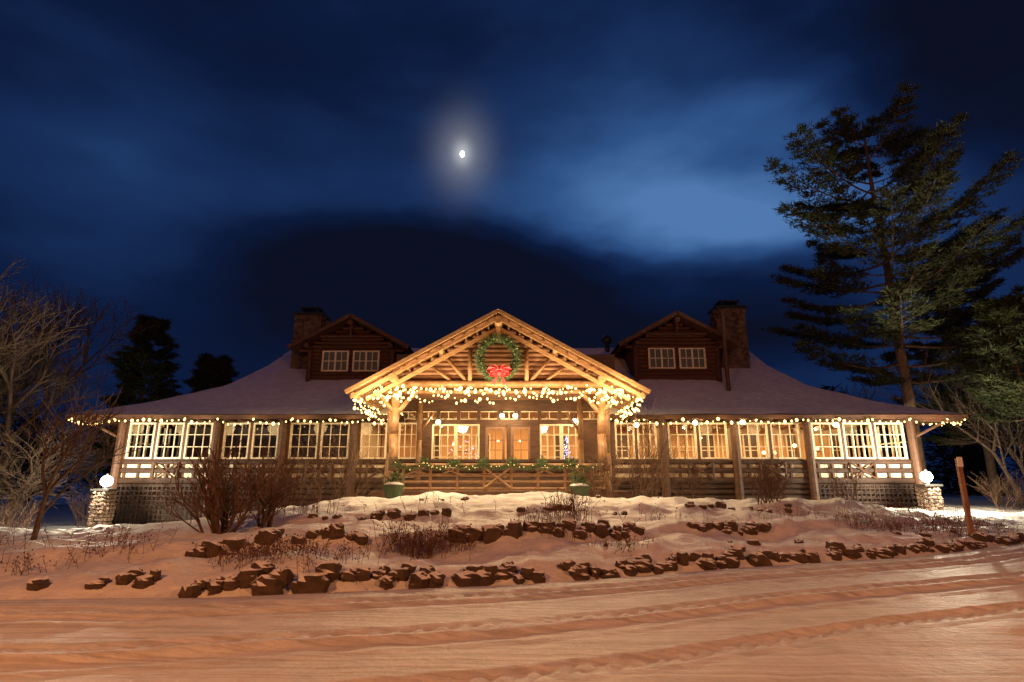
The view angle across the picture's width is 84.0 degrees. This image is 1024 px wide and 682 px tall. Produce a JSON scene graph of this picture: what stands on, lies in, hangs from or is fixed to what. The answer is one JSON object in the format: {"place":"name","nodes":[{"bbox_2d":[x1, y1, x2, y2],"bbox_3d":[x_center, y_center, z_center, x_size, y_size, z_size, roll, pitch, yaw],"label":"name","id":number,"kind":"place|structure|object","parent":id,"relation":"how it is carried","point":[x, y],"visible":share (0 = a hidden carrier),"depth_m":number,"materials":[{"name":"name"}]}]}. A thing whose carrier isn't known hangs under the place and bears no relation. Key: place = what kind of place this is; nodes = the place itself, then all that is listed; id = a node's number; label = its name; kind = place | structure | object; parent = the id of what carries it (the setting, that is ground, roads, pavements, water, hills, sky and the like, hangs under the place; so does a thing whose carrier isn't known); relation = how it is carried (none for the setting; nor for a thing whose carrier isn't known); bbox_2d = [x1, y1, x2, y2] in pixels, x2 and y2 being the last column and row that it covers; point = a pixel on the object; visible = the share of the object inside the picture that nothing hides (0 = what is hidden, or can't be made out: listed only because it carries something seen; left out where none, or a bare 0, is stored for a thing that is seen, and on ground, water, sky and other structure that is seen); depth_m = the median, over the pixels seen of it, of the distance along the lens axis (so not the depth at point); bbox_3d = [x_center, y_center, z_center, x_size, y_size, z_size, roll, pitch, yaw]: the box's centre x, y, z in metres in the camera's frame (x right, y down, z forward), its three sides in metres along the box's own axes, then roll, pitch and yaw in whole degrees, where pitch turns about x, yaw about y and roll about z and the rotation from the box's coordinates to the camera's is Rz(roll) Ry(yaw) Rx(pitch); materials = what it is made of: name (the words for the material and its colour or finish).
{"place":"outdoors","nodes":[
{"label":"outdoors","id":0,"kind":"place"},
{"bbox_2d":[0,543,1023,681],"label":"snowy road","id":1,"kind":"structure","parent":0,"point":[953,617],"depth_m":5.61,"materials":[{"name":"white snow"}]},
{"bbox_2d":[0,481,1023,599],"bbox_3d":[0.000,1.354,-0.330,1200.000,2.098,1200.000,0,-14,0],"label":"snowy ground","id":2,"kind":"structure","parent":0,"point":[671,532],"depth_m":11.22,"materials":[{"name":"white snow"}]},
{"bbox_2d":[0,501,43,528],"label":"bare shrub","id":3,"kind":"object","parent":2,"relation":"on","point":[14,522],"visible":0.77,"depth_m":22.00,"materials":[{"name":"brown plant"}]},
{"bbox_2d":[0,353,43,435],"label":"bare tree","id":4,"kind":"object","parent":2,"relation":"on","point":[4,396],"visible":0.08,"depth_m":35.37,"materials":[{"name":"brown plant"}]},
{"bbox_2d":[0,488,51,528],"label":"bare shrub","id":5,"kind":"object","parent":2,"relation":"on","point":[21,508],"visible":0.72,"depth_m":24.13,"materials":[{"name":"brown plant"}]},
{"bbox_2d":[0,515,74,549],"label":"dead perennials","id":6,"kind":"object","parent":2,"relation":"on","point":[2,537],"visible":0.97,"depth_m":10.58,"materials":[{"name":"brown plant"}]},
{"bbox_2d":[0,546,78,574],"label":"dead perennials","id":7,"kind":"object","parent":2,"relation":"on","point":[25,562],"visible":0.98,"depth_m":8.61,"materials":[{"name":"brown plant"}]},
{"bbox_2d":[0,418,100,526],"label":"bare tree","id":8,"kind":"object","parent":2,"relation":"on","point":[35,471],"visible":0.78,"depth_m":24.80,"materials":[{"name":"brown plant"}]},
{"bbox_2d":[0,251,166,501],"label":"bare tree","id":9,"kind":"object","parent":2,"relation":"on","point":[44,370],"visible":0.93,"depth_m":29.24,"materials":[{"name":"brown plant"}]},
{"bbox_2d":[64,483,103,526],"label":"bare shrub","id":10,"kind":"object","parent":2,"relation":"on","point":[83,503],"visible":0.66,"depth_m":26.63,"materials":[{"name":"brown plant"}]},
{"bbox_2d":[20,387,156,539],"bbox_3d":[-10.072,3.033,13.382,1.900,3.883,3.379,3,-14,-11],"label":"bare tree","id":11,"kind":"object","parent":2,"relation":"on","point":[48,488],"visible":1,"depth_m":12.98,"materials":[{"name":"brown plant"}]},
{"bbox_2d":[26,568,160,590],"bbox_3d":[-5.605,3.216,7.650,1.674,0.279,0.337,1,-14,-3],"label":"stone edging","id":12,"kind":"object","parent":2,"relation":"on","point":[140,578],"visible":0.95,"depth_m":7.58,"materials":[{"name":"brown stone"}]},
{"bbox_2d":[86,474,119,527],"bbox_3d":[-16.599,6.735,23.067,0.835,2.640,0.781,0,-14,0],"label":"stone pillar lamp","id":13,"kind":"object","parent":2,"relation":"on","point":[102,506],"visible":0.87,"depth_m":22.85,"materials":[{"name":"beige stone"}]},
{"bbox_2d":[40,404,176,519],"bbox_3d":[-22.841,6.926,33.190,5.855,6.953,6.506,5,-14,-19],"label":"bare tree","id":14,"kind":"object","parent":2,"relation":"on","point":[87,465],"visible":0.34,"depth_m":32.02,"materials":[{"name":"brown plant"}]},
{"bbox_2d":[44,522,180,562],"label":"dead perennials","id":15,"kind":"object","parent":2,"relation":"on","point":[111,539],"visible":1,"depth_m":9.39,"materials":[{"name":"brown plant"}]},
{"bbox_2d":[88,313,184,466],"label":"pine tree","id":16,"kind":"object","parent":2,"relation":"on","point":[132,373],"visible":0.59,"depth_m":44.80,"materials":[{"name":"green plant"}]},
{"bbox_2d":[125,463,202,521],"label":"bare shrub","id":17,"kind":"object","parent":2,"relation":"on","point":[174,496],"visible":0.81,"depth_m":21.05,"materials":[{"name":"brown plant"}]},
{"bbox_2d":[158,351,240,456],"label":"pine tree","id":18,"kind":"object","parent":2,"relation":"on","point":[215,372],"visible":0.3,"depth_m":44.83,"materials":[{"name":"green plant"}]},
{"bbox_2d":[173,469,243,519],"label":"bare shrub","id":19,"kind":"object","parent":2,"relation":"on","point":[192,512],"visible":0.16,"depth_m":20.48,"materials":[{"name":"brown plant"}]},
{"bbox_2d":[150,437,294,533],"bbox_3d":[-5.760,2.930,11.062,2.802,2.106,1.767,-10,-17,35],"label":"bare shrub","id":20,"kind":"object","parent":2,"relation":"on","point":[214,516],"visible":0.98,"depth_m":10.90,"materials":[{"name":"brown plant"}]},
{"bbox_2d":[192,534,330,563],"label":"dead perennials","id":21,"kind":"object","parent":2,"relation":"on","point":[237,551],"visible":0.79,"depth_m":8.66,"materials":[{"name":"brown plant"}]},
{"bbox_2d":[222,445,303,511],"bbox_3d":[-8.941,5.125,20.457,2.992,2.900,2.210,5,-15,-20],"label":"bare shrub","id":22,"kind":"object","parent":2,"relation":"on","point":[257,478],"visible":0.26,"depth_m":20.46,"materials":[{"name":"brown plant"}]},
{"bbox_2d":[239,452,294,508],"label":"bare shrub","id":23,"kind":"object","parent":2,"relation":"on","point":[273,482],"visible":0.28,"depth_m":19.54,"materials":[{"name":"brown plant"}]},
{"bbox_2d":[233,454,303,527],"bbox_3d":[-4.960,3.143,11.610,1.233,1.656,1.698,0,-14,0],"label":"bare shrub","id":24,"kind":"object","parent":2,"relation":"on","point":[270,505],"visible":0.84,"depth_m":11.45,"materials":[{"name":"brown plant"}]},
{"bbox_2d":[178,559,397,597],"bbox_3d":[-2.977,3.284,7.781,2.813,0.514,0.603,2,-14,-9],"label":"stone edging","id":25,"kind":"object","parent":2,"relation":"on","point":[257,579],"visible":0.95,"depth_m":7.64,"materials":[{"name":"brown stone"}]},
{"bbox_2d":[237,491,344,522],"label":"dead perennials","id":26,"kind":"object","parent":2,"relation":"on","point":[302,505],"visible":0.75,"depth_m":12.53,"materials":[{"name":"brown plant"}]},
{"bbox_2d":[260,438,334,506],"bbox_3d":[-7.685,4.788,20.287,2.826,3.165,3.191,-9,-17,34],"label":"bare shrub","id":27,"kind":"object","parent":2,"relation":"on","point":[290,475],"visible":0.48,"depth_m":20.05,"materials":[{"name":"brown plant"}]},
{"bbox_2d":[208,530,418,583],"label":"dead perennials","id":28,"kind":"object","parent":2,"relation":"on","point":[292,549],"visible":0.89,"depth_m":8.50,"materials":[{"name":"brown plant"}]},
{"bbox_2d":[291,423,370,502],"bbox_3d":[-6.426,4.461,19.998,2.845,3.353,3.711,0,-14,0],"label":"bare shrub","id":29,"kind":"object","parent":2,"relation":"on","point":[318,484],"visible":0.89,"depth_m":19.59,"materials":[{"name":"brown plant"}]},
{"bbox_2d":[309,430,400,497],"bbox_3d":[-5.774,4.490,19.545,3.034,2.888,3.783,-7,-15,27],"label":"bare shrub","id":30,"kind":"object","parent":2,"relation":"on","point":[348,487],"visible":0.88,"depth_m":19.71,"materials":[{"name":"brown plant"}]},
{"bbox_2d":[381,462,405,498],"bbox_3d":[-3.974,4.707,19.059,0.952,1.322,0.923,-3,-14,11],"label":"green planter","id":31,"kind":"object","parent":2,"relation":"on","point":[392,487],"visible":0.98,"depth_m":18.77,"materials":[{"name":"green ceramic"}]},
{"bbox_2d":[329,489,495,522],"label":"dead perennials","id":32,"kind":"object","parent":2,"relation":"on","point":[425,502],"visible":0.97,"depth_m":13.02,"materials":[{"name":"brown plant"}]},
{"bbox_2d":[366,510,476,558],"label":"dead perennials","id":33,"kind":"object","parent":2,"relation":"on","point":[427,546],"visible":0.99,"depth_m":9.72,"materials":[{"name":"brown plant"}]},
{"bbox_2d":[402,520,477,558],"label":"dead perennials","id":34,"kind":"object","parent":2,"relation":"on","point":[459,543],"visible":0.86,"depth_m":9.90,"materials":[{"name":"brown plant"}]},
{"bbox_2d":[185,518,771,557],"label":"stone terrace","id":35,"kind":"structure","parent":2,"relation":"on","point":[488,534],"depth_m":10.32,"materials":[{"name":"brown stone"}]},
{"bbox_2d":[340,495,658,505],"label":"stone terrace","id":36,"kind":"structure","parent":2,"relation":"on","point":[467,498],"depth_m":16.23,"materials":[{"name":"brown stone"}]},
{"bbox_2d":[0,382,1023,502],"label":"distant trees","id":37,"kind":"object","parent":2,"relation":"on","point":[971,455],"visible":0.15,"depth_m":53.38,"materials":[{"name":"brown plant"}]},
{"bbox_2d":[65,300,967,524],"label":"log lodge","id":38,"kind":"structure","parent":2,"relation":"on","point":[680,365],"depth_m":25.66,"materials":[{"name":"brown wood"}]},
{"bbox_2d":[388,454,601,470],"bbox_3d":[-0.611,4.486,21.054,8.009,0.784,0.756,0,-14,0],"label":"garland","id":39,"kind":"object","parent":38,"relation":"attached to","point":[422,462],"visible":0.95,"depth_m":21.02},
{"bbox_2d":[472,333,521,384],"bbox_3d":[-0.558,0.641,21.790,1.955,2.216,0.766,0,-14,0],"label":"christmas wreath","id":40,"kind":"object","parent":38,"relation":"attached to","point":[494,373],"visible":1,"depth_m":21.72,"materials":[{"name":"green plant"}]},
{"bbox_2d":[485,427,530,477],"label":"entrance doors","id":41,"kind":"structure","parent":38,"relation":"in","point":[487,428],"depth_m":25.66,"materials":[{"name":"brown wood"}]},
{"bbox_2d":[119,348,913,476],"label":"window frames","id":42,"kind":"structure","parent":38,"relation":"in","point":[135,441],"depth_m":25.70,"materials":[{"name":"beige paint"}]},
{"bbox_2d":[68,384,965,425],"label":"string lights","id":43,"kind":"object","parent":38,"relation":"attached to","point":[387,397],"visible":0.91,"depth_m":21.68,"materials":[{"name":"yellow glass"}]},
{"bbox_2d":[362,424,839,458],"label":"interior windows","id":44,"kind":"structure","parent":38,"relation":"in","point":[374,429],"depth_m":30.34,"materials":[{"name":"yellow glass"}]},
{"bbox_2d":[510,506,575,540],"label":"dead perennials","id":45,"kind":"object","parent":2,"relation":"on","point":[534,517],"visible":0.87,"depth_m":10.78,"materials":[{"name":"brown plant"}]},
{"bbox_2d":[307,501,792,520],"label":"stone terrace","id":46,"kind":"structure","parent":2,"relation":"on","point":[378,515],"depth_m":12.34,"materials":[{"name":"brown stone"}]},
{"bbox_2d":[539,482,604,521],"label":"dead perennials","id":47,"kind":"object","parent":2,"relation":"on","point":[572,503],"visible":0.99,"depth_m":11.80,"materials":[{"name":"brown plant"}]},
{"bbox_2d":[567,469,593,496],"bbox_3d":[2.318,4.917,19.416,0.962,1.177,1.182,0,-14,0],"label":"green planter","id":48,"kind":"object","parent":2,"relation":"on","point":[583,486],"visible":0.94,"depth_m":19.09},
{"bbox_2d":[563,448,631,497],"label":"bare shrub","id":49,"kind":"object","parent":2,"relation":"on","point":[594,480],"visible":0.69,"depth_m":20.04,"materials":[{"name":"brown plant"}]},
{"bbox_2d":[579,431,643,497],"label":"bare shrub","id":50,"kind":"object","parent":2,"relation":"on","point":[612,475],"visible":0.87,"depth_m":20.00,"materials":[{"name":"brown plant"}]},
{"bbox_2d":[583,529,653,556],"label":"dead perennials","id":51,"kind":"object","parent":2,"relation":"on","point":[627,542],"visible":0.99,"depth_m":10.00,"materials":[{"name":"brown plant"}]},
{"bbox_2d":[561,502,707,521],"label":"dead perennials","id":52,"kind":"object","parent":2,"relation":"on","point":[651,515],"visible":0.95,"depth_m":12.86,"materials":[{"name":"brown plant"}]},
{"bbox_2d":[608,396,684,497],"bbox_3d":[4.900,3.711,19.317,2.948,4.076,3.861,0,-14,0],"label":"bare shrub","id":53,"kind":"object","parent":2,"relation":"on","point":[646,460],"visible":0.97,"depth_m":19.79,"materials":[{"name":"brown plant"}]},
{"bbox_2d":[619,416,700,497],"bbox_3d":[5.228,4.462,20.339,2.599,3.244,3.640,0,-14,0],"label":"bare shrub","id":54,"kind":"object","parent":2,"relation":"on","point":[664,478],"visible":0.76,"depth_m":19.97,"materials":[{"name":"brown plant"}]},
{"bbox_2d":[654,449,720,498],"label":"bare shrub","id":55,"kind":"object","parent":2,"relation":"on","point":[696,480],"visible":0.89,"depth_m":20.55,"materials":[{"name":"brown plant"}]},
{"bbox_2d":[393,531,1023,588],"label":"stone edging","id":56,"kind":"object","parent":2,"relation":"on","point":[425,577],"visible":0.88,"depth_m":9.55,"materials":[{"name":"brown stone"}]},
{"bbox_2d":[738,449,794,504],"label":"bare shrub","id":57,"kind":"object","parent":2,"relation":"on","point":[764,482],"visible":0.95,"depth_m":15.80,"materials":[{"name":"brown plant"}]},
{"bbox_2d":[752,453,798,498],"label":"bare shrub","id":58,"kind":"object","parent":2,"relation":"on","point":[787,492],"visible":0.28,"depth_m":20.87,"materials":[{"name":"brown plant"}]},
{"bbox_2d":[732,502,818,519],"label":"dead perennials","id":59,"kind":"object","parent":2,"relation":"on","point":[779,510],"visible":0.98,"depth_m":13.60,"materials":[{"name":"brown plant"}]},
{"bbox_2d":[603,527,954,546],"bbox_3d":[6.286,4.140,11.805,10.038,0.297,0.452,6,-15,-23],"label":"stone edging","id":60,"kind":"object","parent":2,"relation":"on","point":[755,542],"visible":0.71,"depth_m":11.38,"materials":[{"name":"brown stone"}]},
{"bbox_2d":[756,461,806,502],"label":"bare shrub","id":61,"kind":"object","parent":2,"relation":"on","point":[769,493],"visible":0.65,"depth_m":16.18,"materials":[{"name":"brown plant"}]},
{"bbox_2d":[814,464,873,499],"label":"bare shrub","id":62,"kind":"object","parent":2,"relation":"on","point":[844,487],"visible":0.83,"depth_m":20.38,"materials":[{"name":"brown plant"}]},
{"bbox_2d":[839,383,901,456],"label":"bare tree","id":63,"kind":"object","parent":2,"relation":"on","point":[850,443],"visible":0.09,"depth_m":41.42,"materials":[{"name":"brown plant"}]},
{"bbox_2d":[774,481,984,520],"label":"dead perennials","id":64,"kind":"object","parent":2,"relation":"on","point":[850,493],"visible":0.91,"depth_m":17.32,"materials":[{"name":"brown plant"}]},
{"bbox_2d":[833,510,929,536],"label":"dead perennials","id":65,"kind":"object","parent":2,"relation":"on","point":[870,521],"visible":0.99,"depth_m":13.05,"materials":[{"name":"brown plant"}]},
{"bbox_2d":[814,506,964,539],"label":"dead perennials","id":66,"kind":"object","parent":2,"relation":"on","point":[896,524],"visible":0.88,"depth_m":13.57,"materials":[{"name":"brown plant"}]},
{"bbox_2d":[759,79,1023,482],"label":"pine tree","id":67,"kind":"object","parent":2,"relation":"on","point":[920,189],"visible":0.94,"depth_m":32.20,"materials":[{"name":"green plant"}]},
{"bbox_2d":[831,507,1020,537],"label":"dead perennials","id":68,"kind":"object","parent":2,"relation":"on","point":[955,523],"visible":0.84,"depth_m":14.00,"materials":[{"name":"brown plant"}]},
{"bbox_2d":[913,469,944,510],"bbox_3d":[16.999,6.306,23.167,0.851,2.120,0.790,0,-14,0],"label":"stone pillar lamp","id":69,"kind":"object","parent":2,"relation":"on","point":[927,487],"visible":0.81,"depth_m":22.93,"materials":[{"name":"beige stone"}]},
{"bbox_2d":[869,309,1023,506],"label":"bare tree","id":70,"kind":"object","parent":2,"relation":"on","point":[1000,463],"visible":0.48,"depth_m":29.68,"materials":[{"name":"brown plant"}]},
{"bbox_2d":[885,499,1017,535],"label":"dead perennials","id":71,"kind":"object","parent":2,"relation":"on","point":[940,515],"visible":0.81,"depth_m":15.22,"materials":[{"name":"brown plant"}]},
{"bbox_2d":[885,359,1023,463],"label":"bare tree","id":72,"kind":"object","parent":2,"relation":"on","point":[954,388],"visible":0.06,"depth_m":49.39,"materials":[{"name":"brown plant"}]},
{"bbox_2d":[887,244,1023,503],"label":"pine tree","id":73,"kind":"object","parent":2,"relation":"on","point":[988,455],"visible":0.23,"depth_m":36.43,"materials":[{"name":"green plant"}]},
{"bbox_2d":[954,457,974,536],"bbox_3d":[10.750,3.833,13.465,0.120,2.129,0.100,0,-14,0],"label":"marker post","id":74,"kind":"object","parent":2,"relation":"on","point":[964,493],"visible":0.82,"depth_m":13.49,"materials":[{"name":"brown wood"}]},
{"bbox_2d":[911,339,1023,475],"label":"tree","id":75,"kind":"object","parent":2,"relation":"on","point":[1012,453],"visible":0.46,"depth_m":32.03,"materials":[{"name":"plant"}]},
{"bbox_2d":[937,403,1023,447],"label":"bare tree","id":76,"kind":"object","parent":2,"relation":"on","point":[982,439],"visible":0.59,"depth_m":31.04,"materials":[{"name":"brown plant"}]},
{"bbox_2d":[950,289,1023,425],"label":"pine tree","id":77,"kind":"object","parent":2,"relation":"on","point":[1000,317],"visible":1,"depth_m":27.14,"materials":[{"name":"green plant"}]},
{"bbox_2d":[967,472,1023,510],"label":"bare shrub","id":78,"kind":"object","parent":2,"relation":"on","point":[995,496],"visible":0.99,"depth_m":25.18,"materials":[{"name":"brown plant"}]},
{"bbox_2d":[993,469,1023,508],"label":"bare shrub","id":79,"kind":"object","parent":2,"relation":"on","point":[1006,499],"visible":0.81,"depth_m":27.01,"materials":[{"name":"brown plant"}]},
{"bbox_2d":[0,0,1023,481],"label":"sky","id":80,"kind":"structure","parent":0,"point":[225,169],"materials":[{"name":"blue"}]}
]}

